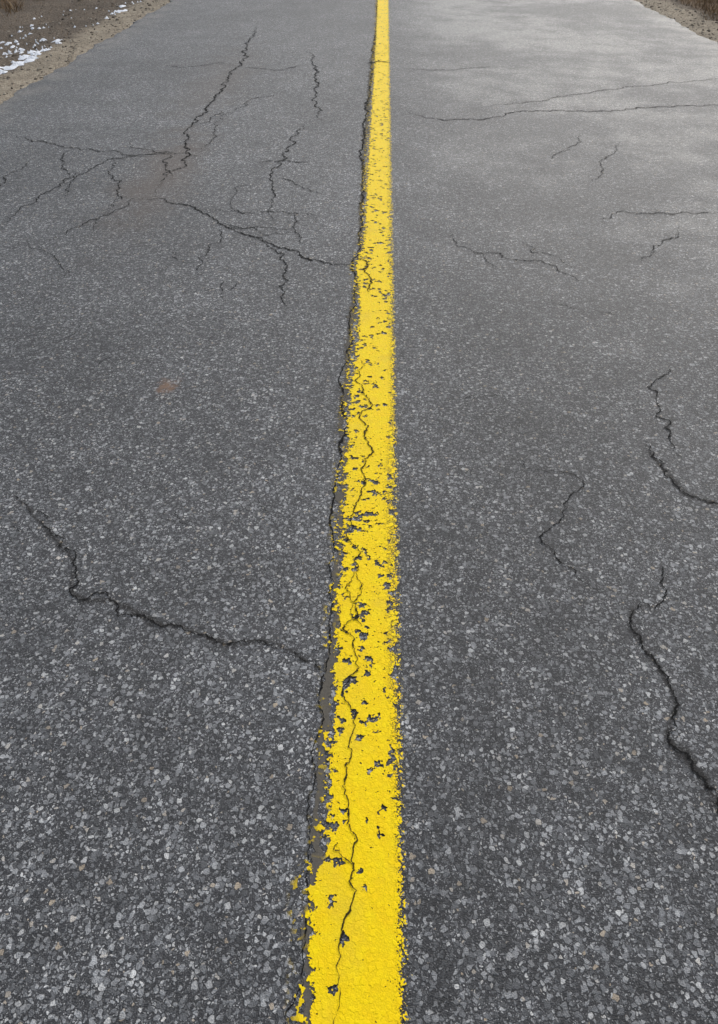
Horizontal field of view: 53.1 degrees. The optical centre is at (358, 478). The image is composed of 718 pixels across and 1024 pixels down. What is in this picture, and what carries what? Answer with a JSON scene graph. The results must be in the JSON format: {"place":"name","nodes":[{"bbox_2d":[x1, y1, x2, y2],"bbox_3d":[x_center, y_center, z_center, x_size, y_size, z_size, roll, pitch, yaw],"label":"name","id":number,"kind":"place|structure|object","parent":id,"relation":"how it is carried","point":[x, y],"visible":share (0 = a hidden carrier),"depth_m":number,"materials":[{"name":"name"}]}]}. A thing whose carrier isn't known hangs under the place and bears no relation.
{"place":"outdoors","nodes":[
{"label":"outdoors","id":0,"kind":"place"},
{"bbox_2d":[0,0,717,1023],"bbox_3d":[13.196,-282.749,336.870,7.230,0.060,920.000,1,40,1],"label":"asphalt road","id":1,"kind":"structure","parent":0,"point":[558,824],"depth_m":2.23,"materials":[{"name":"grey asphalt"}]},
{"bbox_2d":[285,2,378,1023],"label":"joint crack","id":2,"kind":"object","parent":1,"relation":"on","point":[341,440],"visible":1,"depth_m":2.42,"materials":[{"name":"black asphalt"}]},
{"bbox_2d":[299,2,377,1023],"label":"joint filler","id":3,"kind":"object","parent":1,"relation":"on","point":[319,853],"visible":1,"depth_m":1.75,"materials":[{"name":"grey asphalt"}]},
{"bbox_2d":[293,0,408,1023],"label":"yellow road line","id":4,"kind":"object","parent":1,"relation":"on","point":[370,933],"visible":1,"depth_m":1.66,"materials":[{"name":"paint"}]},
{"bbox_2d":[333,60,389,1023],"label":"paint crack","id":5,"kind":"object","parent":4,"relation":"on","point":[345,764],"visible":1,"depth_m":1.77,"materials":[{"name":"black asphalt"}]},
{"bbox_2d":[0,25,717,811],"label":"road crack","id":6,"kind":"object","parent":1,"relation":"on","point":[284,311],"visible":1,"depth_m":3.62,"materials":[{"name":"black asphalt"}]},
{"bbox_2d":[0,0,717,103],"bbox_3d":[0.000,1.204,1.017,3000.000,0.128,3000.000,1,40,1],"label":"ground","id":7,"kind":"structure","parent":0,"point":[13,26],"depth_m":9.45,"materials":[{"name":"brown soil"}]},
{"bbox_2d":[0,0,141,73],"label":"snow patch","id":8,"kind":"object","parent":7,"relation":"on","point":[32,58],"visible":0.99,"depth_m":8.06,"materials":[{"name":"white snow"}]},
{"bbox_2d":[0,0,717,63],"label":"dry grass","id":9,"kind":"structure","parent":7,"relation":"on","point":[698,1],"depth_m":10.55,"materials":[{"name":"brown plant"}]}
]}

